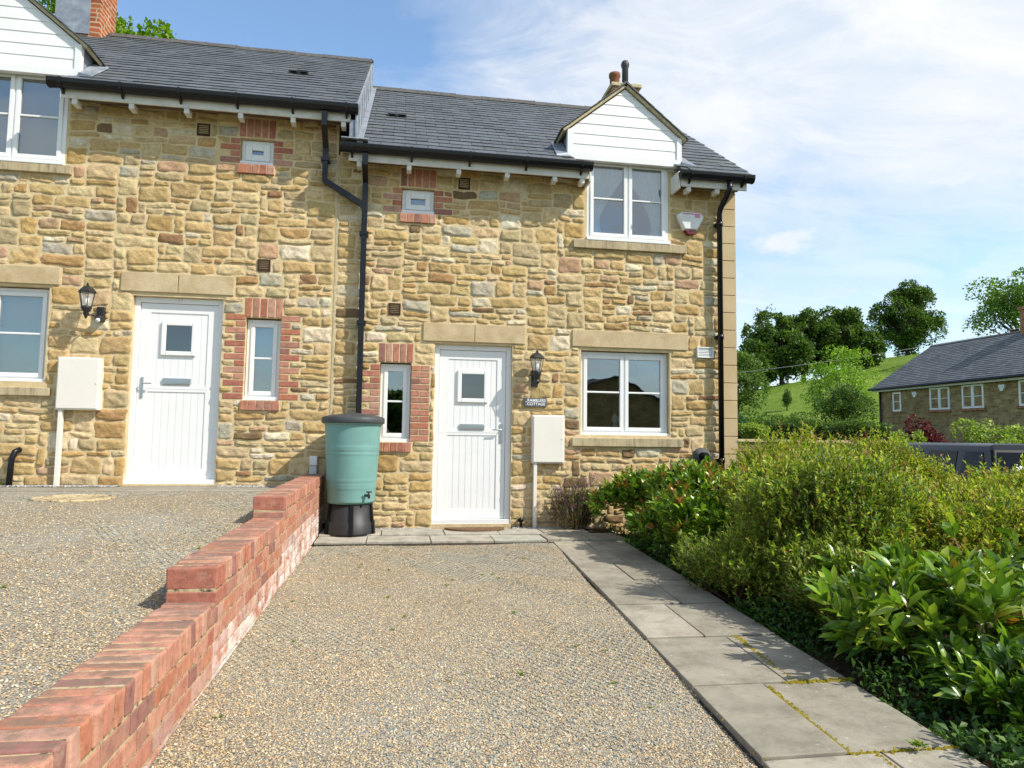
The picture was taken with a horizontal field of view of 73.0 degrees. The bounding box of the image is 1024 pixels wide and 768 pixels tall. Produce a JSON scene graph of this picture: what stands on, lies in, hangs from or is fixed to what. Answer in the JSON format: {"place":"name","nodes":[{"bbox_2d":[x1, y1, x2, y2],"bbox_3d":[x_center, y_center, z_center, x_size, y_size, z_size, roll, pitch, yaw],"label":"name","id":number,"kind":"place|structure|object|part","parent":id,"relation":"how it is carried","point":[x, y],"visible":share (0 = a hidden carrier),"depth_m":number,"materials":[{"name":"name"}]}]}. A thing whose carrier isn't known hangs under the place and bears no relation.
{"place":"outdoors","nodes":[
{"label":"outdoors","id":0,"kind":"place"},
{"bbox_2d":[0,490,265,720],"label":"driveway","id":1,"kind":"structure","parent":0,"point":[142,495],"depth_m":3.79,"materials":[{"name":"beige gravel"}]},
{"bbox_2d":[28,494,116,501],"bbox_3d":[-3.979,1.038,6.286,0.680,0.026,0.680,2,-4,-9],"label":"manhole cover","id":2,"kind":"object","parent":1,"relation":"on","point":[77,498],"visible":0.94,"depth_m":6.22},
{"bbox_2d":[0,492,259,633],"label":"gravel grid","id":3,"kind":"object","parent":1,"relation":"on","point":[178,514],"visible":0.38,"depth_m":4.47,"materials":[{"name":"gravel"}]},
{"bbox_2d":[0,486,274,490],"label":"pavement","id":4,"kind":"structure","parent":0,"point":[164,488],"depth_m":7.22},
{"bbox_2d":[0,485,278,486],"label":"gravel","id":5,"kind":"structure","parent":4,"relation":"on","point":[112,486],"depth_m":7.38,"materials":[{"name":"beige gravel"}]},
{"bbox_2d":[149,542,757,767],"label":"driveway","id":6,"kind":"structure","parent":0,"point":[705,744],"depth_m":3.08,"materials":[{"name":"beige gravel"}]},
{"bbox_2d":[0,481,928,748],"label":"weeds","id":7,"kind":"object","parent":6,"relation":"on","point":[916,743],"visible":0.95,"depth_m":3.26,"materials":[{"name":"green plant"}]},
{"bbox_2d":[311,528,629,546],"bbox_3d":[-0.439,1.769,7.598,3.350,0.200,1.080,2,-4,-9],"label":"path bed","id":8,"kind":"object","parent":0,"point":[602,530],"visible":0.08,"depth_m":7.04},
{"bbox_2d":[324,526,593,529],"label":"gravel","id":9,"kind":"structure","parent":8,"relation":"on","point":[512,527],"depth_m":8.08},
{"bbox_2d":[544,468,605,529],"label":"lavender","id":10,"kind":"object","parent":8,"relation":"on","point":[567,504],"visible":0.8,"depth_m":8.02,"materials":[{"name":"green plant"}]},
{"bbox_2d":[37,0,1023,388],"label":"sky","id":11,"kind":"structure","parent":0,"point":[882,141],"materials":[{"name":"blue"}]},
{"bbox_2d":[323,354,918,529],"bbox_3d":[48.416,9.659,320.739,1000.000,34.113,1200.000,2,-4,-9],"label":"ground","id":12,"kind":"structure","parent":0,"point":[888,366],"depth_m":54.77,"materials":[{"name":"green plant"}]},
{"bbox_2d":[38,0,176,38],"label":"broadleaf tree","id":13,"kind":"object","parent":12,"relation":"on","point":[163,29],"visible":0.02,"depth_m":29.48,"materials":[{"name":"green plant"}]},
{"bbox_2d":[0,474,324,767],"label":"garden wall","id":14,"kind":"structure","parent":12,"relation":"on","point":[129,697],"depth_m":2.65,"materials":[{"name":"brick"}]},
{"bbox_2d":[0,0,375,522],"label":"terraced cottage","id":15,"kind":"structure","parent":12,"relation":"on","point":[174,203],"depth_m":7.79,"materials":[{"name":"stone"}]},
{"bbox_2d":[0,287,49,381],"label":"window","id":16,"kind":"structure","parent":15,"relation":"in","point":[23,312],"depth_m":7.62,"materials":[{"name":"glass"}]},
{"bbox_2d":[0,72,68,164],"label":"window","id":17,"kind":"structure","parent":15,"relation":"in","point":[33,115],"depth_m":7.72,"materials":[{"name":"plastic"}]},
{"bbox_2d":[53,357,103,485],"bbox_3d":[-4.690,0.422,7.472,0.432,1.420,0.122,2,-4,-9],"label":"meter box","id":18,"kind":"object","parent":15,"relation":"attached to","point":[79,383],"visible":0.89,"depth_m":7.45,"materials":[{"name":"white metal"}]},
{"bbox_2d":[56,358,99,408],"bbox_3d":[-4.676,-0.007,7.452,0.404,0.544,0.016,2,-4,-9],"label":"door","id":19,"kind":"structure","parent":18,"relation":"in","point":[77,380],"depth_m":7.45,"materials":[{"name":"white plastic"}]},
{"bbox_2d":[78,282,105,321],"bbox_3d":[-4.547,-0.883,7.498,0.166,0.420,0.321,-1,-5,21],"label":"wall lamp","id":20,"kind":"object","parent":15,"relation":"attached to","point":[86,308],"visible":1,"depth_m":7.43,"materials":[{"name":"black metal"}]},
{"bbox_2d":[123,296,223,483],"bbox_3d":[-3.770,0.085,7.779,0.984,2.113,0.150,2,-4,-9],"label":"door","id":21,"kind":"structure","parent":15,"relation":"in","point":[176,366],"depth_m":7.77,"materials":[{"name":"plastic"}]},
{"bbox_2d":[240,140,273,165],"bbox_3d":[-2.970,-2.688,8.096,0.381,0.307,0.115,2,-4,-9],"label":"window","id":22,"kind":"structure","parent":15,"relation":"in","point":[248,147],"depth_m":8.08,"materials":[{"name":"plastic"}]},
{"bbox_2d":[243,319,280,400],"bbox_3d":[-2.860,-0.271,7.976,0.396,0.932,0.165,2,-4,-9],"label":"window","id":23,"kind":"structure","parent":15,"relation":"in","point":[263,336],"depth_m":7.98,"materials":[{"name":"plastic"}]},
{"bbox_2d":[309,456,317,473],"bbox_3d":[-2.250,0.918,7.848,0.085,0.205,0.075,2,-4,-9],"label":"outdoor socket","id":24,"kind":"object","parent":15,"relation":"attached to","point":[313,463],"visible":1,"depth_m":7.82,"materials":[{"name":"plastic"}]},
{"bbox_2d":[332,60,755,533],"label":"terraced cottage","id":25,"kind":"structure","parent":12,"relation":"on","point":[487,247],"depth_m":8.45,"materials":[{"name":"stone"}]},
{"bbox_2d":[379,364,410,441],"bbox_3d":[-1.380,0.225,8.162,0.372,0.922,0.115,2,-4,-9],"label":"window","id":26,"kind":"structure","parent":25,"relation":"in","point":[385,368],"depth_m":8.15,"materials":[{"name":"plastic"}]},
{"bbox_2d":[401,190,433,214],"bbox_3d":[-1.136,-2.185,8.367,0.402,0.307,0.115,2,-4,-9],"label":"window","id":27,"kind":"structure","parent":25,"relation":"in","point":[407,195],"depth_m":8.35,"materials":[{"name":"plastic"}]},
{"bbox_2d":[431,344,511,523],"bbox_3d":[-0.482,0.608,8.292,0.961,2.150,0.150,2,-4,-9],"label":"door","id":28,"kind":"structure","parent":25,"relation":"in","point":[471,474],"depth_m":8.29,"materials":[{"name":"plastic"}]},
{"bbox_2d":[517,517,523,526],"bbox_3d":[0.098,1.632,8.190,0.066,0.109,0.079,2,-4,-9],"label":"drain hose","id":29,"kind":"object","parent":25,"relation":"attached to","point":[520,520],"visible":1,"depth_m":8.15,"materials":[{"name":"black plastic"}]},
{"bbox_2d":[524,398,546,406],"bbox_3d":[0.280,0.223,8.341,0.276,0.101,0.042,2,-4,-9],"label":"name sign","id":30,"kind":"object","parent":25,"relation":"attached to","point":[535,402],"visible":1,"depth_m":8.32,"materials":[{"name":"stone"}]},
{"bbox_2d":[529,349,544,386],"bbox_3d":[0.291,-0.195,8.271,0.192,0.440,0.243,2,-4,-9],"label":"wall lamp","id":31,"kind":"object","parent":25,"relation":"attached to","point":[535,376],"visible":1,"depth_m":8.21,"materials":[{"name":"black metal"}]},
{"bbox_2d":[531,415,564,527],"bbox_3d":[0.423,1.060,8.282,0.396,1.372,0.122,2,-4,-9],"label":"meter box","id":32,"kind":"object","parent":25,"relation":"attached to","point":[547,437],"visible":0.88,"depth_m":8.25,"materials":[{"name":"white plastic"}]},
{"bbox_2d":[533,416,563,461],"bbox_3d":[0.437,0.658,8.261,0.368,0.549,0.016,2,-4,-9],"label":"door","id":33,"kind":"structure","parent":32,"relation":"in","point":[548,440],"depth_m":8.25,"materials":[{"name":"white plastic"}]},
{"bbox_2d":[611,414,618,426],"bbox_3d":[1.304,0.503,8.757,0.100,0.260,0.100,2,-4,-9],"label":"ornament","id":34,"kind":"object","parent":25,"relation":"in","point":[615,419],"visible":0.73,"depth_m":8.73,"materials":[{"name":"grey"}]},
{"bbox_2d":[581,351,668,435],"bbox_3d":[1.395,0.130,8.635,1.150,1.042,0.115,2,-4,-9],"label":"window","id":35,"kind":"structure","parent":25,"relation":"in","point":[623,358],"depth_m":8.62,"materials":[{"name":"plastic"}]},
{"bbox_2d":[586,162,669,244],"bbox_3d":[1.459,-2.298,8.771,1.091,1.059,0.157,2,-4,-9],"label":"window","id":36,"kind":"structure","parent":25,"relation":"in","point":[650,184],"depth_m":8.80,"materials":[{"name":"plastic"}]},
{"bbox_2d":[676,212,702,235],"bbox_3d":[2.271,-2.042,8.822,0.350,0.290,0.083,2,-4,-9],"label":"alarm box","id":37,"kind":"object","parent":25,"relation":"attached to","point":[689,223],"visible":1,"depth_m":8.79,"materials":[{"name":"white plastic"}]},
{"bbox_2d":[737,414,746,424],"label":"bush","id":38,"kind":"object","parent":12,"relation":"on","point":[740,418],"visible":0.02,"depth_m":20.84,"materials":[{"name":"green plant"}]},
{"bbox_2d":[736,349,771,418],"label":"broadleaf tree","id":39,"kind":"object","parent":12,"relation":"on","point":[750,380],"visible":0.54,"depth_m":43.80,"materials":[{"name":"green plant"}]},
{"bbox_2d":[738,422,769,438],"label":"bush","id":40,"kind":"object","parent":12,"relation":"on","point":[750,429],"visible":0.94,"depth_m":20.80,"materials":[{"name":"green plant"}]},
{"bbox_2d":[752,304,774,386],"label":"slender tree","id":41,"kind":"object","parent":12,"relation":"on","point":[761,320],"visible":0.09,"depth_m":82.75,"materials":[{"name":"green plant"}]},
{"bbox_2d":[739,338,799,389],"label":"broadleaf tree","id":42,"kind":"object","parent":12,"relation":"on","point":[771,374],"visible":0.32,"depth_m":68.03,"materials":[{"name":"green plant"}]},
{"bbox_2d":[738,310,816,384],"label":"broadleaf tree","id":43,"kind":"object","parent":12,"relation":"on","point":[796,339],"visible":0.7,"depth_m":69.34,"materials":[{"name":"green plant"}]},
{"bbox_2d":[749,411,819,426],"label":"bush","id":44,"kind":"object","parent":12,"relation":"on","point":[777,417],"visible":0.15,"depth_m":30.74,"materials":[{"name":"green plant"}]},
{"bbox_2d":[781,389,792,410],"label":"conifer","id":45,"kind":"object","parent":12,"relation":"on","point":[787,399],"visible":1,"depth_m":50.86,"materials":[{"name":"green plant"}]},
{"bbox_2d":[778,306,844,380],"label":"broadleaf tree","id":46,"kind":"object","parent":12,"relation":"on","point":[804,316],"visible":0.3,"depth_m":70.54,"materials":[{"name":"green plant"}]},
{"bbox_2d":[736,416,895,440],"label":"hedge","id":47,"kind":"object","parent":12,"relation":"on","point":[851,428],"visible":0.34,"depth_m":25.01,"materials":[{"name":"green plant"}]},
{"bbox_2d":[738,439,901,457],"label":"stone wall","id":48,"kind":"structure","parent":12,"relation":"on","point":[752,442],"depth_m":19.41,"materials":[{"name":"stone"}]},
{"bbox_2d":[796,344,882,418],"bbox_3d":[19.356,0.578,39.459,4.698,5.745,4.623,2,-4,-9],"label":"young tree","id":49,"kind":"object","parent":12,"relation":"on","point":[843,368],"visible":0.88,"depth_m":39.43,"materials":[{"name":"green plant"}]},
{"bbox_2d":[803,305,877,374],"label":"broadleaf tree","id":50,"kind":"object","parent":12,"relation":"on","point":[852,323],"visible":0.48,"depth_m":70.61,"materials":[{"name":"green plant"}]},
{"bbox_2d":[812,383,878,427],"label":"bush","id":51,"kind":"object","parent":12,"relation":"on","point":[849,402],"visible":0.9,"depth_m":32.55,"materials":[{"name":"green plant"}]},
{"bbox_2d":[845,330,887,368],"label":"broadleaf tree","id":52,"kind":"object","parent":12,"relation":"on","point":[872,342],"visible":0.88,"depth_m":68.59,"materials":[{"name":"green plant"}]},
{"bbox_2d":[851,432,885,450],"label":"garden shrub","id":53,"kind":"object","parent":12,"relation":"on","point":[864,434],"visible":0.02,"depth_m":17.14,"materials":[{"name":"green plant"}]},
{"bbox_2d":[865,279,948,356],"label":"broadleaf tree","id":54,"kind":"object","parent":12,"relation":"on","point":[904,318],"visible":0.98,"depth_m":93.91,"materials":[{"name":"green plant"}]},
{"bbox_2d":[888,429,927,447],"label":"garden shrub","id":55,"kind":"object","parent":12,"relation":"on","point":[919,434],"visible":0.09,"depth_m":17.07,"materials":[{"name":"green plant"}]},
{"bbox_2d":[897,414,953,442],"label":"garden shrub","id":56,"kind":"object","parent":12,"relation":"on","point":[930,435],"visible":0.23,"depth_m":17.56,"materials":[{"name":"red plant"}]},
{"bbox_2d":[868,306,1023,442],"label":"bungalow","id":57,"kind":"object","parent":12,"relation":"on","point":[949,383],"visible":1,"depth_m":31.17,"materials":[{"name":"stone"}]},
{"bbox_2d":[891,392,902,413],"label":"window","id":58,"kind":"structure","parent":57,"relation":"in","point":[894,411],"depth_m":34.22,"materials":[{"name":"plastic"}]},
{"bbox_2d":[928,386,951,411],"bbox_3d":[19.503,0.711,31.573,0.125,1.130,1.330,2,-4,-9],"label":"window","id":59,"kind":"structure","parent":57,"relation":"in","point":[939,409],"depth_m":31.54,"materials":[{"name":"plastic"}]},
{"bbox_2d":[960,383,985,410],"bbox_3d":[19.807,0.576,29.759,0.125,1.130,1.300,2,-4,-9],"label":"window","id":60,"kind":"structure","parent":57,"relation":"in","point":[969,408],"depth_m":29.74,"materials":[{"name":"plastic"}]},
{"bbox_2d":[998,384,1005,390],"bbox_3d":[20.037,0.152,28.304,0.080,0.260,0.300,2,-4,-9],"label":"alarm box","id":61,"kind":"object","parent":57,"relation":"attached to","point":[1001,387],"visible":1,"depth_m":28.24,"materials":[{"name":"white plastic"}]},
{"bbox_2d":[1016,380,1023,408],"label":"window","id":62,"kind":"structure","parent":57,"relation":"in","point":[1021,405],"depth_m":27.48,"materials":[{"name":"plastic"}]},
{"bbox_2d":[929,455,1023,495],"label":"fine leaf shrub","id":63,"kind":"object","parent":12,"relation":"on","point":[973,477],"visible":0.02,"depth_m":7.03,"materials":[{"name":"green plant"}]},
{"bbox_2d":[950,418,1002,442],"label":"garden shrub","id":64,"kind":"object","parent":12,"relation":"on","point":[975,436],"visible":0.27,"depth_m":16.29,"materials":[{"name":"green plant"}]},
{"bbox_2d":[962,267,1023,335],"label":"broadleaf tree","id":65,"kind":"object","parent":12,"relation":"on","point":[1001,302],"visible":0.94,"depth_m":59.40,"materials":[{"name":"green plant"}]},
{"bbox_2d":[994,423,1023,443],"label":"garden shrub","id":66,"kind":"object","parent":12,"relation":"on","point":[1014,429],"visible":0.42,"depth_m":15.76,"materials":[{"name":"green plant"}]},
{"bbox_2d":[996,433,1023,443],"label":"garden shrub","id":67,"kind":"object","parent":12,"relation":"on","point":[1011,438],"visible":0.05,"depth_m":15.15,"materials":[{"name":"green plant"}]},
{"bbox_2d":[581,573,762,767],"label":"path bed","id":68,"kind":"object","parent":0,"point":[754,760],"visible":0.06,"depth_m":2.70,"materials":[{"name":"grey concrete"}]},
{"bbox_2d":[314,528,988,767],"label":"paving slabs","id":69,"kind":"structure","parent":68,"relation":"on","point":[678,623],"depth_m":3.33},
{"bbox_2d":[322,413,384,536],"bbox_3d":[-1.749,0.964,7.560,0.676,1.303,0.676,2,-4,-9],"label":"water butt","id":70,"kind":"object","parent":69,"relation":"on","point":[352,444],"visible":1,"depth_m":7.32,"materials":[{"name":"teal plastic"}]},
{"bbox_2d":[444,527,503,531],"bbox_3d":[-0.409,1.641,7.811,0.689,0.022,0.250,2,-4,-9],"label":"doormat","id":71,"kind":"object","parent":69,"relation":"on","point":[474,529],"visible":1,"depth_m":7.78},
{"bbox_2d":[687,635,958,767],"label":"moss","id":72,"kind":"object","parent":69,"relation":"on","point":[809,681],"visible":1,"depth_m":2.85,"materials":[{"name":"green plant"}]},
{"bbox_2d":[616,533,1023,767],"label":"garden soil","id":73,"kind":"structure","parent":0,"point":[844,668],"depth_m":3.48,"materials":[{"name":"brown soil"}]},
{"bbox_2d":[582,463,671,543],"bbox_3d":[1.595,1.324,7.573,1.489,0.989,1.404,-1,-5,20],"label":"broadleaf shrub","id":74,"kind":"object","parent":73,"relation":"on","point":[626,487],"visible":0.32,"depth_m":7.30,"materials":[{"name":"green plant"}]},
{"bbox_2d":[623,455,738,544],"bbox_3d":[1.701,1.182,6.203,1.247,1.086,1.637,2,-4,-9],"label":"broadleaf shrub","id":75,"kind":"object","parent":73,"relation":"on","point":[685,500],"visible":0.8,"depth_m":6.09,"materials":[{"name":"green plant"}]},
{"bbox_2d":[667,523,760,592],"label":"fine leaf shrub","id":76,"kind":"object","parent":73,"relation":"on","point":[722,538],"visible":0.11,"depth_m":5.45,"materials":[{"name":"green plant"}]},
{"bbox_2d":[671,520,792,611],"bbox_3d":[1.649,1.263,4.900,0.857,0.682,1.314,2,-4,-9],"label":"fine leaf shrub","id":77,"kind":"object","parent":73,"relation":"on","point":[733,567],"visible":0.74,"depth_m":4.75,"materials":[{"name":"green plant"}]},
{"bbox_2d":[718,459,752,473],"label":"broadleaf shrub","id":78,"kind":"object","parent":73,"relation":"on","point":[732,466],"depth_m":7.75,"materials":[{"name":"green plant"}]},
{"bbox_2d":[720,416,829,470],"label":"fine leaf shrub","id":79,"kind":"object","parent":73,"relation":"on","point":[783,446],"visible":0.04,"depth_m":7.60,"materials":[{"name":"green plant"}]},
{"bbox_2d":[704,433,906,536],"bbox_3d":[2.476,1.046,5.564,1.724,1.298,1.344,2,-4,-9],"label":"fine leaf shrub","id":80,"kind":"object","parent":73,"relation":"on","point":[759,468],"visible":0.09,"depth_m":5.66,"materials":[{"name":"green plant"}]},
{"bbox_2d":[605,519,1023,767],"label":"ground cover","id":81,"kind":"object","parent":73,"relation":"on","point":[1010,752],"visible":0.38,"depth_m":3.07,"materials":[{"name":"green plant"}]},
{"bbox_2d":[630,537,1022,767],"bbox_3d":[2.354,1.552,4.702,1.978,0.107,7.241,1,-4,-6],"label":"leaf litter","id":82,"kind":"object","parent":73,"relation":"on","point":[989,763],"visible":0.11,"depth_m":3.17,"materials":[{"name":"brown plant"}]},
{"bbox_2d":[725,433,931,608],"bbox_3d":[2.087,0.957,4.557,1.261,1.277,1.392,2,-4,-9],"label":"fine leaf shrub","id":83,"kind":"object","parent":73,"relation":"on","point":[844,500],"visible":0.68,"depth_m":4.40,"materials":[{"name":"green plant"}]},
{"bbox_2d":[787,434,938,495],"bbox_3d":[3.008,1.133,6.576,1.674,1.331,1.314,2,-4,-9],"label":"fine leaf shrub","id":84,"kind":"object","parent":73,"relation":"on","point":[857,452],"visible":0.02,"depth_m":6.61,"materials":[{"name":"green plant"}]},
{"bbox_2d":[770,523,957,671],"bbox_3d":[1.952,1.178,3.900,0.810,0.713,1.099,0,-4,5],"label":"fine leaf shrub","id":85,"kind":"object","parent":73,"relation":"on","point":[809,566],"visible":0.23,"depth_m":4.00,"materials":[{"name":"green plant"}]},
{"bbox_2d":[821,419,961,490],"bbox_3d":[4.117,1.165,7.772,1.904,1.555,1.219,0,-5,14],"label":"fine leaf shrub","id":86,"kind":"object","parent":73,"relation":"on","point":[900,455],"visible":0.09,"depth_m":7.56,"materials":[{"name":"green plant"}]},
{"bbox_2d":[800,511,1023,684],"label":"leaf shrub","id":87,"kind":"object","parent":73,"relation":"on","point":[969,593],"visible":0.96,"depth_m":3.30,"materials":[{"name":"green plant"}]},
{"bbox_2d":[880,475,1023,583],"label":"fine leaf shrub","id":88,"kind":"object","parent":73,"relation":"on","point":[978,521],"visible":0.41,"depth_m":4.63,"materials":[{"name":"green plant"}]},
{"bbox_2d":[908,624,1023,731],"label":"leaf shrub","id":89,"kind":"object","parent":73,"relation":"on","point":[983,670],"visible":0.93,"depth_m":2.86,"materials":[{"name":"green plant"}]},
{"bbox_2d":[737,328,1018,372],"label":"overhead cable","id":90,"kind":"object","parent":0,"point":[880,353],"visible":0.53,"depth_m":42.88,"materials":[{"name":"black rubber"}]},
{"bbox_2d":[898,442,1023,480],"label":"parked car","id":91,"kind":"object","parent":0,"point":[972,453],"visible":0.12,"depth_m":9.73,"materials":[{"name":"grey metal"}]},
{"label":"side window","id":92,"kind":"part","parent":91,"relation":"part of","materials":[{"name":"black glass"}]},
{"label":"side window","id":93,"kind":"part","parent":91,"relation":"part of","materials":[{"name":"black glass"}]},
{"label":"rear window","id":94,"kind":"part","parent":91,"relation":"part of","materials":[{"name":"black glass"}]}
]}

